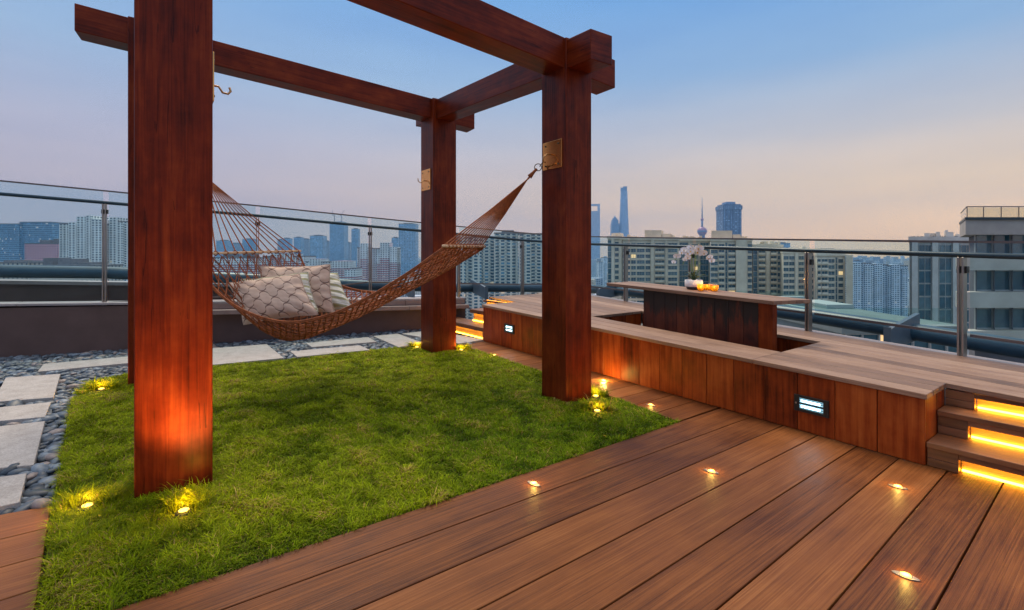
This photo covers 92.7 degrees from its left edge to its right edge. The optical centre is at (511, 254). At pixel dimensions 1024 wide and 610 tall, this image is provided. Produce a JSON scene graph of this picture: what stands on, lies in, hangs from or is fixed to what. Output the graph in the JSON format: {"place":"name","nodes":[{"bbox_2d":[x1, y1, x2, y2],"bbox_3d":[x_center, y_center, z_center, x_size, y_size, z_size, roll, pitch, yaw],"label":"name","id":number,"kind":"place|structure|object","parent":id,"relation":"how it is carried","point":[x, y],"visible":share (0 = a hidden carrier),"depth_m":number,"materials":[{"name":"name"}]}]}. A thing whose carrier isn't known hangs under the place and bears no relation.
{"place":"outdoors","nodes":[
{"label":"outdoors","id":0,"kind":"place"},
{"bbox_2d":[0,260,42,279],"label":"block","id":1,"kind":"structure","parent":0,"point":[18,262],"depth_m":430.00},
{"bbox_2d":[24,239,58,260],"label":"pink block","id":2,"kind":"structure","parent":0,"point":[41,250],"depth_m":640.00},
{"bbox_2d":[29,258,122,280],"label":"block","id":3,"kind":"structure","parent":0,"point":[63,262],"depth_m":426.00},
{"bbox_2d":[59,215,108,263],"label":"white tower","id":4,"kind":"structure","parent":0,"point":[81,238],"depth_m":597.85,"materials":[{"name":"concrete"}]},
{"bbox_2d":[0,279,235,301],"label":"roof wall","id":5,"kind":"structure","parent":0,"point":[16,290],"depth_m":6.96,"materials":[{"name":"concrete"}]},
{"bbox_2d":[216,240,231,256],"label":"tower","id":6,"kind":"structure","parent":0,"point":[220,246],"depth_m":2400.00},
{"bbox_2d":[213,253,268,273],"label":"block","id":7,"kind":"structure","parent":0,"point":[235,265],"depth_m":700.00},
{"bbox_2d":[282,238,292,249],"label":"tower","id":8,"kind":"structure","parent":0,"point":[289,240],"depth_m":2500.00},
{"bbox_2d":[262,250,315,266],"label":"block","id":9,"kind":"structure","parent":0,"point":[299,262],"depth_m":718.45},
{"bbox_2d":[294,237,303,255],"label":"tower","id":10,"kind":"structure","parent":0,"point":[298,243],"depth_m":2300.00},
{"bbox_2d":[304,238,309,255],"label":"tower","id":11,"kind":"structure","parent":0,"point":[306,246],"depth_m":2700.00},
{"bbox_2d":[305,259,331,272],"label":"block","id":12,"kind":"structure","parent":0,"point":[313,262],"depth_m":699.70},
{"bbox_2d":[327,240,329,259],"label":"tower","id":13,"kind":"structure","parent":0,"point":[328,249],"depth_m":2700.00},
{"bbox_2d":[330,210,347,260],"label":"crane tower","id":14,"kind":"structure","parent":0,"point":[338,242],"depth_m":2198.00,"materials":[{"name":"glass"}]},
{"bbox_2d":[331,261,361,297],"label":"block","id":15,"kind":"structure","parent":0,"point":[350,270],"depth_m":688.00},
{"bbox_2d":[348,242,350,260],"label":"tower","id":16,"kind":"structure","parent":0,"point":[349,251],"depth_m":2600.00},
{"bbox_2d":[20,340,679,609],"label":"grass","id":17,"kind":"structure","parent":0,"point":[482,373],"depth_m":2.91,"materials":[{"name":"plant"}]},
{"bbox_2d":[175,507,192,516],"bbox_3d":[-1.536,1.207,2.285,0.070,0.038,0.070,0,0,-37],"label":"lawn uplight","id":18,"kind":"object","parent":17,"relation":"on","point":[185,509],"visible":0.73,"depth_m":2.27,"materials":[{"name":"yellow"}]},
{"bbox_2d":[74,0,614,501],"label":"pergola","id":19,"kind":"object","parent":17,"relation":"on","point":[178,54],"visible":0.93,"depth_m":3.60,"materials":[{"name":"brown wood"}]},
{"bbox_2d":[213,162,542,340],"bbox_3d":[-1.507,-0.052,4.395,3.606,1.623,1.440,0,0,7],"label":"hammock","id":20,"kind":"object","parent":19,"relation":"hanging from","point":[498,210],"visible":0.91,"depth_m":4.11,"materials":[{"name":"fabric"}]},
{"bbox_2d":[228,273,318,324],"bbox_3d":[-2.085,0.379,4.251,0.842,0.431,0.274,0,0,-3],"label":"cushion","id":21,"kind":"object","parent":20,"relation":"on","point":[278,297],"visible":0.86,"depth_m":4.17,"materials":[{"name":"fabric"}]},
{"bbox_2d":[241,272,318,311],"bbox_3d":[-2.095,0.371,4.400,0.723,0.427,0.242,0,0,-8],"label":"cushion","id":22,"kind":"object","parent":20,"relation":"on","point":[305,278],"visible":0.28,"depth_m":4.43,"materials":[{"name":"fabric"}]},
{"bbox_2d":[259,264,334,312],"bbox_3d":[-2.009,0.320,4.548,0.718,0.460,0.221,0,0,-8],"label":"cushion","id":23,"kind":"object","parent":20,"relation":"on","point":[319,278],"visible":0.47,"depth_m":4.54,"materials":[{"name":"fabric"}]},
{"bbox_2d":[330,273,351,310],"bbox_3d":[-1.906,0.348,4.699,0.763,0.385,0.248,0,0,-11],"label":"cushion","id":24,"kind":"object","parent":20,"relation":"on","point":[340,300],"visible":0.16,"depth_m":4.68,"materials":[{"name":"fabric"}]},
{"bbox_2d":[351,228,359,266],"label":"tower","id":25,"kind":"structure","parent":0,"point":[355,238],"depth_m":2000.00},
{"bbox_2d":[456,236,493,319],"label":"slab tower","id":26,"kind":"structure","parent":0,"point":[479,268],"depth_m":459.82,"materials":[{"name":"concrete"}]},
{"bbox_2d":[494,230,518,301],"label":"slab tower","id":27,"kind":"structure","parent":0,"point":[505,261],"depth_m":455.00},
{"bbox_2d":[36,332,976,609],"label":"terrace base","id":28,"kind":"object","parent":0,"point":[456,334],"depth_m":2.15,"materials":[{"name":"wood"}]},
{"bbox_2d":[0,473,26,512],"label":"paving slab","id":29,"kind":"structure","parent":28,"relation":"on","point":[12,488],"depth_m":2.44,"materials":[{"name":"stone"}]},
{"bbox_2d":[0,421,44,470],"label":"paving slab","id":30,"kind":"structure","parent":28,"relation":"on","point":[20,443],"depth_m":3.05,"materials":[{"name":"stone"}]},
{"bbox_2d":[0,402,50,424],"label":"paving slab","id":31,"kind":"structure","parent":28,"relation":"on","point":[18,413],"depth_m":3.65,"materials":[{"name":"stone"}]},
{"bbox_2d":[0,374,60,403],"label":"paving slab","id":32,"kind":"structure","parent":28,"relation":"on","point":[27,389],"depth_m":4.30,"materials":[{"name":"stone"}]},
{"bbox_2d":[37,356,127,374],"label":"paving slab","id":33,"kind":"structure","parent":28,"relation":"on","point":[44,369],"depth_m":5.24,"materials":[{"name":"stone"}]},
{"bbox_2d":[0,297,468,356],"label":"parapet wall","id":34,"kind":"structure","parent":28,"relation":"on","point":[42,328],"depth_m":6.10,"materials":[{"name":"concrete"}]},
{"bbox_2d":[0,180,541,306],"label":"glass railing","id":35,"kind":"object","parent":34,"relation":"on","point":[105,211],"visible":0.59,"depth_m":7.09,"materials":[{"name":"clear"}]},
{"bbox_2d":[402,279,414,296],"bbox_3d":[-1.803,0.590,8.430,0.060,0.330,0.758,0,0,-26],"label":"pipe bracket","id":36,"kind":"object","parent":34,"relation":"attached to","point":[411,293],"visible":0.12,"depth_m":8.17,"materials":[{"name":"metal"}]},
{"bbox_2d":[0,265,541,291],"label":"edge pipe","id":37,"kind":"object","parent":36,"relation":"attached to","point":[31,271],"visible":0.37,"depth_m":6.85,"materials":[{"name":"metal"}]},
{"bbox_2d":[470,279,487,299],"bbox_3d":[-0.616,0.631,8.999,0.060,0.330,0.758,0,0,-26],"label":"pipe bracket","id":38,"kind":"object","parent":37,"relation":"attached to","point":[480,290],"visible":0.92,"depth_m":8.88,"materials":[{"name":"metal"}]},
{"bbox_2d":[0,329,476,514],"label":"pebbles","id":39,"kind":"object","parent":28,"relation":"on","point":[40,474],"visible":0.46,"depth_m":4.75,"materials":[{"name":"gravel"}]},
{"bbox_2d":[213,344,283,365],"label":"paving slab","id":40,"kind":"structure","parent":28,"relation":"on","point":[246,354],"depth_m":5.77,"materials":[{"name":"stone"}]},
{"bbox_2d":[290,345,368,358],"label":"paving slab","id":41,"kind":"structure","parent":28,"relation":"on","point":[316,352],"depth_m":5.95,"materials":[{"name":"stone"}]},
{"bbox_2d":[306,337,376,348],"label":"paving slab","id":42,"kind":"structure","parent":28,"relation":"on","point":[350,342],"depth_m":6.55,"materials":[{"name":"stone"}]},
{"bbox_2d":[373,334,419,347],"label":"paving slab","id":43,"kind":"structure","parent":28,"relation":"on","point":[393,340],"depth_m":6.79,"materials":[{"name":"stone"}]},
{"bbox_2d":[402,331,483,344],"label":"paving slab","id":44,"kind":"structure","parent":28,"relation":"on","point":[460,339],"depth_m":6.87,"materials":[{"name":"stone"}]},
{"bbox_2d":[456,300,508,338],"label":"timber steps","id":45,"kind":"structure","parent":28,"relation":"on","point":[470,327],"depth_m":7.37,"materials":[{"name":"orange"}]},
{"bbox_2d":[0,341,1023,609],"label":"deck","id":46,"kind":"structure","parent":28,"relation":"on","point":[774,517],"depth_m":2.05,"materials":[{"name":"wood"}]},
{"bbox_2d":[482,293,1023,464],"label":"raised platform","id":47,"kind":"structure","parent":46,"relation":"on","point":[884,397],"depth_m":3.63,"materials":[{"name":"wood"}]},
{"bbox_2d":[504,323,514,333],"bbox_3d":[-0.040,0.947,6.237,0.020,0.117,0.231,0,0,-34],"label":"recessed light","id":48,"kind":"object","parent":47,"relation":"attached to","point":[509,328],"visible":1,"depth_m":6.22,"materials":[{"name":"white"}]},
{"bbox_2d":[591,236,1023,356],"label":"glass railing","id":49,"kind":"object","parent":47,"relation":"on","point":[962,269],"visible":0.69,"depth_m":4.38,"materials":[{"name":"clear"}]},
{"bbox_2d":[591,285,1023,358],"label":"edge pipe","id":50,"kind":"object","parent":49,"relation":"attached to","point":[1014,350],"visible":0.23,"depth_m":4.53,"materials":[{"name":"metal"}]},
{"bbox_2d":[596,281,621,297],"bbox_3d":[1.693,0.635,8.488,0.508,0.330,0.060,0,0,-26],"label":"pipe bracket","id":51,"kind":"object","parent":50,"relation":"attached to","point":[609,293],"visible":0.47,"depth_m":8.44,"materials":[{"name":"metal"}]},
{"bbox_2d":[883,313,919,344],"bbox_3d":[3.621,0.720,4.524,0.508,0.330,0.060,0,0,-26],"label":"pipe bracket","id":52,"kind":"object","parent":50,"relation":"attached to","point":[898,335],"visible":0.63,"depth_m":4.49,"materials":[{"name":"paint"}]},
{"bbox_2d":[794,394,828,417],"bbox_3d":[1.997,1.010,3.261,0.020,0.110,0.216,0,0,-34],"label":"recessed light","id":53,"kind":"object","parent":47,"relation":"attached to","point":[813,406],"visible":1,"depth_m":3.26,"materials":[{"name":"black"}]},
{"bbox_2d":[888,484,907,489],"bbox_3d":[1.990,1.194,2.516,0.037,0.010,0.082,0,0,-37],"label":"deck light","id":54,"kind":"object","parent":46,"relation":"on","point":[897,486],"visible":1,"depth_m":2.51,"materials":[{"name":"yellow metal"}]},
{"bbox_2d":[892,570,919,581],"bbox_3d":[1.468,1.194,1.820,0.037,0.010,0.082,0,0,-37],"label":"deck light","id":55,"kind":"object","parent":46,"relation":"on","point":[905,575],"visible":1,"depth_m":1.81,"materials":[{"name":"yellow metal"}]},
{"bbox_2d":[926,388,1023,487],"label":"timber steps","id":56,"kind":"structure","parent":46,"relation":"on","point":[991,446],"depth_m":2.74,"materials":[{"name":"orange"}]},
{"bbox_2d":[607,281,809,350],"bbox_3d":[1.885,0.765,5.071,0.428,0.865,2.088,0,0,-34],"label":"garden table","id":57,"kind":"object","parent":28,"relation":"on","point":[748,319],"visible":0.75,"depth_m":4.71,"materials":[{"name":"wood"}]},
{"bbox_2d":[671,244,714,289],"bbox_3d":[1.916,0.129,5.150,0.426,0.476,0.244,0,0,-27],"label":"potted orchid","id":58,"kind":"object","parent":57,"relation":"on","point":[693,281],"visible":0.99,"depth_m":5.13,"materials":[{"name":"grey"}]},
{"bbox_2d":[0,0,1023,258],"label":"sky","id":59,"kind":"structure","parent":0,"point":[821,119],"materials":[{"name":"blue"}]},
{"bbox_2d":[518,233,541,294],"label":"slab tower","id":60,"kind":"structure","parent":0,"point":[532,262],"depth_m":450.00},
{"bbox_2d":[601,257,606,285],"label":"pale tower","id":61,"kind":"structure","parent":0,"point":[604,259],"depth_m":1150.00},
{"bbox_2d":[607,233,624,299],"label":"beige block","id":62,"kind":"structure","parent":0,"point":[615,263],"depth_m":262.33,"materials":[{"name":"concrete"}]},
{"bbox_2d":[622,230,679,325],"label":"beige block","id":63,"kind":"structure","parent":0,"point":[654,265],"depth_m":258.45,"materials":[{"name":"concrete"}]},
{"bbox_2d":[679,236,709,286],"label":"beige block","id":64,"kind":"structure","parent":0,"point":[704,267],"depth_m":266.45,"materials":[{"name":"concrete"}]},
{"bbox_2d":[710,231,752,293],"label":"beige block","id":65,"kind":"structure","parent":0,"point":[731,270],"depth_m":255.36,"materials":[{"name":"concrete"}]},
{"bbox_2d":[752,241,783,295],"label":"beige block","id":66,"kind":"structure","parent":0,"point":[766,276],"depth_m":262.45,"materials":[{"name":"concrete"}]},
{"bbox_2d":[853,262,871,310],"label":"pale tower","id":67,"kind":"structure","parent":0,"point":[862,286],"depth_m":698.00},
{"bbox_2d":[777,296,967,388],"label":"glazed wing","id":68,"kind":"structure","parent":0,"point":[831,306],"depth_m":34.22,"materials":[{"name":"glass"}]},
{"bbox_2d":[862,334,878,339],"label":"window","id":69,"kind":"structure","parent":68,"relation":"in","point":[869,336],"depth_m":30.40,"materials":[{"name":"blue glass"}]},
{"bbox_2d":[913,341,930,348],"bbox_3d":[25.441,5.625,30.380,1.130,1.530,0.200,0,0,0],"label":"window","id":70,"kind":"structure","parent":68,"relation":"in","point":[916,343],"depth_m":30.40,"materials":[{"name":"blue glass"}]},
{"bbox_2d":[930,343,946,350],"bbox_3d":[26.491,5.625,30.380,1.130,1.530,0.200,0,0,0],"label":"window","id":71,"kind":"structure","parent":68,"relation":"in","point":[933,346],"depth_m":30.40,"materials":[{"name":"blue glass"}]},
{"bbox_2d":[947,346,956,352],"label":"window","id":72,"kind":"structure","parent":68,"relation":"in","point":[950,349],"depth_m":30.40,"materials":[{"name":"blue glass"}]},
{"bbox_2d":[956,206,1023,362],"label":"concrete building","id":73,"kind":"structure","parent":0,"point":[995,299],"depth_m":44.90,"materials":[{"name":"grey concrete"}]},
{"bbox_2d":[974,235,993,252],"bbox_3d":[43.478,-0.988,45.003,1.680,1.930,0.200,0,0,0],"label":"window","id":74,"kind":"structure","parent":73,"relation":"in","point":[981,247],"depth_m":45.02,"materials":[{"name":"blue glass"}]},
{"bbox_2d":[974,270,993,290],"bbox_3d":[43.478,2.377,45.003,1.680,1.930,0.200,0,0,0],"label":"window","id":75,"kind":"structure","parent":73,"relation":"in","point":[985,278],"depth_m":45.02,"materials":[{"name":"blue glass"}]},
{"bbox_2d":[974,308,993,328],"bbox_3d":[43.478,5.869,45.003,1.680,1.930,0.200,0,0,0],"label":"window","id":76,"kind":"structure","parent":73,"relation":"in","point":[985,316],"depth_m":45.02,"materials":[{"name":"blue glass"}]},
{"bbox_2d":[995,235,1011,252],"bbox_3d":[45.138,-0.988,45.003,1.680,1.930,0.200,0,0,0],"label":"window","id":77,"kind":"structure","parent":73,"relation":"in","point":[999,247],"depth_m":45.02,"materials":[{"name":"blue glass"}]},
{"bbox_2d":[995,270,1011,290],"bbox_3d":[45.138,2.377,45.003,1.680,1.930,0.200,0,0,0],"label":"window","id":78,"kind":"structure","parent":73,"relation":"in","point":[1003,278],"depth_m":45.02,"materials":[{"name":"blue glass"}]},
{"bbox_2d":[995,308,1011,328],"bbox_3d":[45.138,5.869,45.003,1.680,1.930,0.200,0,0,0],"label":"window","id":79,"kind":"structure","parent":73,"relation":"in","point":[1003,316],"depth_m":45.02,"materials":[{"name":"blue glass"}]},
{"bbox_2d":[1013,235,1023,253],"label":"window","id":80,"kind":"structure","parent":73,"relation":"in","point":[1018,248],"depth_m":45.02,"materials":[{"name":"blue glass"}]},
{"bbox_2d":[1013,270,1023,290],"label":"window","id":81,"kind":"structure","parent":73,"relation":"in","point":[1018,275],"depth_m":45.02,"materials":[{"name":"blue glass"}]},
{"bbox_2d":[1013,308,1023,328],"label":"window","id":82,"kind":"structure","parent":73,"relation":"in","point":[1018,313],"depth_m":45.02,"materials":[{"name":"blue glass"}]},
{"label":"city ground","id":83,"kind":"structure","parent":0,"visible":0},
{"bbox_2d":[0,223,21,261],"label":"office block","id":84,"kind":"structure","parent":83,"relation":"on","point":[10,241],"depth_m":900.00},
{"bbox_2d":[19,222,62,259],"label":"office block","id":85,"kind":"structure","parent":83,"relation":"on","point":[34,232],"depth_m":905.00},
{"bbox_2d":[107,217,127,280],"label":"white tower","id":86,"kind":"structure","parent":83,"relation":"on","point":[118,240],"depth_m":608.00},
{"bbox_2d":[232,243,243,256],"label":"tower","id":87,"kind":"structure","parent":83,"relation":"on","point":[237,247],"depth_m":2500.00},
{"bbox_2d":[242,238,257,250],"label":"tower","id":88,"kind":"structure","parent":83,"relation":"on","point":[251,243],"depth_m":2600.00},
{"bbox_2d":[310,235,326,258],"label":"tower","id":89,"kind":"structure","parent":83,"relation":"on","point":[318,246],"depth_m":1700.00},
{"bbox_2d":[357,243,368,296],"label":"banded tower","id":90,"kind":"structure","parent":83,"relation":"on","point":[363,255],"depth_m":798.00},
{"bbox_2d":[372,243,400,296],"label":"banded tower","id":91,"kind":"structure","parent":83,"relation":"on","point":[386,261],"depth_m":798.00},
{"bbox_2d":[392,237,398,246],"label":"tower","id":92,"kind":"structure","parent":83,"relation":"on","point":[395,241],"depth_m":1900.00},
{"bbox_2d":[399,223,418,274],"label":"tower","id":93,"kind":"structure","parent":83,"relation":"on","point":[408,243],"depth_m":1500.00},
{"bbox_2d":[213,255,908,313],"bbox_3d":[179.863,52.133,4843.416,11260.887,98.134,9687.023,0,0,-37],"label":"city mass","id":94,"kind":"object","parent":83,"relation":"on","point":[902,260],"visible":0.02,"depth_m":1710.29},
{"bbox_2d":[591,204,599,258],"bbox_3d":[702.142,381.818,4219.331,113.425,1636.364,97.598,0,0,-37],"label":"opening tower","id":95,"kind":"structure","parent":83,"relation":"on","point":[595,230],"depth_m":4200.00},
{"bbox_2d":[597,261,602,277],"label":"pale tower","id":96,"kind":"structure","parent":83,"relation":"on","point":[599,269],"depth_m":1100.00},
{"bbox_2d":[610,217,618,235],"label":"tiered tower","id":97,"kind":"structure","parent":83,"relation":"on","point":[614,226],"depth_m":4168.48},
{"bbox_2d":[619,186,628,236],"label":"twisted tower","id":98,"kind":"structure","parent":83,"relation":"on","point":[623,225],"depth_m":4171.82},
{"bbox_2d":[697,204,706,237],"bbox_3d":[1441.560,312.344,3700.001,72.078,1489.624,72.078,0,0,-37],"label":"broadcast tower","id":99,"kind":"structure","parent":83,"relation":"on","point":[702,231],"depth_m":3686.78,"materials":[{"name":"blue concrete"}]},
{"bbox_2d":[715,202,742,235],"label":"skyscraper","id":100,"kind":"structure","parent":83,"relation":"on","point":[728,216],"depth_m":1700.00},
{"bbox_2d":[780,247,812,299],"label":"beige block","id":101,"kind":"structure","parent":83,"relation":"on","point":[792,273],"depth_m":250.45,"materials":[{"name":"concrete"}]},
{"bbox_2d":[813,248,845,302],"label":"beige block","id":102,"kind":"structure","parent":83,"relation":"on","point":[829,276],"depth_m":240.45,"materials":[{"name":"concrete"}]},
{"bbox_2d":[846,255,852,303],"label":"gable wall","id":103,"kind":"structure","parent":83,"relation":"on","point":[849,279],"depth_m":236.00,"materials":[{"name":"beige concrete"}]},
{"bbox_2d":[872,263,887,312],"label":"pale tower","id":104,"kind":"structure","parent":83,"relation":"on","point":[879,287],"depth_m":718.00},
{"bbox_2d":[887,264,907,316],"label":"pale tower","id":105,"kind":"structure","parent":83,"relation":"on","point":[897,289],"depth_m":713.00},
{"bbox_2d":[908,230,968,354],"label":"stone office","id":106,"kind":"structure","parent":83,"relation":"on","point":[932,287],"depth_m":133.40,"materials":[{"name":"grey stone"}]},
{"bbox_2d":[918,245,930,256],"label":"window","id":107,"kind":"structure","parent":106,"relation":"in","point":[920,247],"depth_m":133.39,"materials":[{"name":"blue glass"}]},
{"bbox_2d":[918,258,930,269],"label":"window","id":108,"kind":"structure","parent":106,"relation":"in","point":[923,263],"depth_m":133.39,"materials":[{"name":"blue glass"}]},
{"bbox_2d":[918,271,930,282],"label":"window","id":109,"kind":"structure","parent":106,"relation":"in","point":[923,276],"depth_m":133.39,"materials":[{"name":"blue glass"}]},
{"bbox_2d":[918,284,930,295],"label":"window","id":110,"kind":"structure","parent":106,"relation":"in","point":[923,289],"depth_m":133.39,"materials":[{"name":"blue glass"}]},
{"bbox_2d":[918,297,930,308],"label":"window","id":111,"kind":"structure","parent":106,"relation":"in","point":[923,302],"depth_m":133.39,"materials":[{"name":"blue glass"}]},
{"bbox_2d":[918,310,930,319],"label":"window","id":112,"kind":"structure","parent":106,"relation":"in","point":[924,314],"depth_m":133.39,"materials":[{"name":"blue glass"}]},
{"bbox_2d":[939,245,951,251],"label":"window","id":113,"kind":"structure","parent":106,"relation":"in","point":[942,248],"depth_m":133.39,"materials":[{"name":"blue glass"}]},
{"bbox_2d":[939,258,951,269],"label":"window","id":114,"kind":"structure","parent":106,"relation":"in","point":[944,263],"depth_m":133.39,"materials":[{"name":"blue glass"}]},
{"bbox_2d":[939,271,951,282],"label":"window","id":115,"kind":"structure","parent":106,"relation":"in","point":[944,276],"depth_m":133.39,"materials":[{"name":"blue glass"}]},
{"bbox_2d":[939,284,951,295],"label":"window","id":116,"kind":"structure","parent":106,"relation":"in","point":[944,289],"depth_m":133.39,"materials":[{"name":"blue glass"}]},
{"bbox_2d":[939,297,951,308],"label":"window","id":117,"kind":"structure","parent":106,"relation":"in","point":[944,302],"depth_m":133.39,"materials":[{"name":"blue glass"}]},
{"bbox_2d":[939,310,951,321],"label":"window","id":118,"kind":"structure","parent":106,"relation":"in","point":[944,315],"depth_m":133.39,"materials":[{"name":"blue glass"}]},
{"bbox_2d":[959,245,968,251],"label":"window","id":119,"kind":"structure","parent":106,"relation":"in","point":[962,248],"depth_m":133.39,"materials":[{"name":"blue glass"}]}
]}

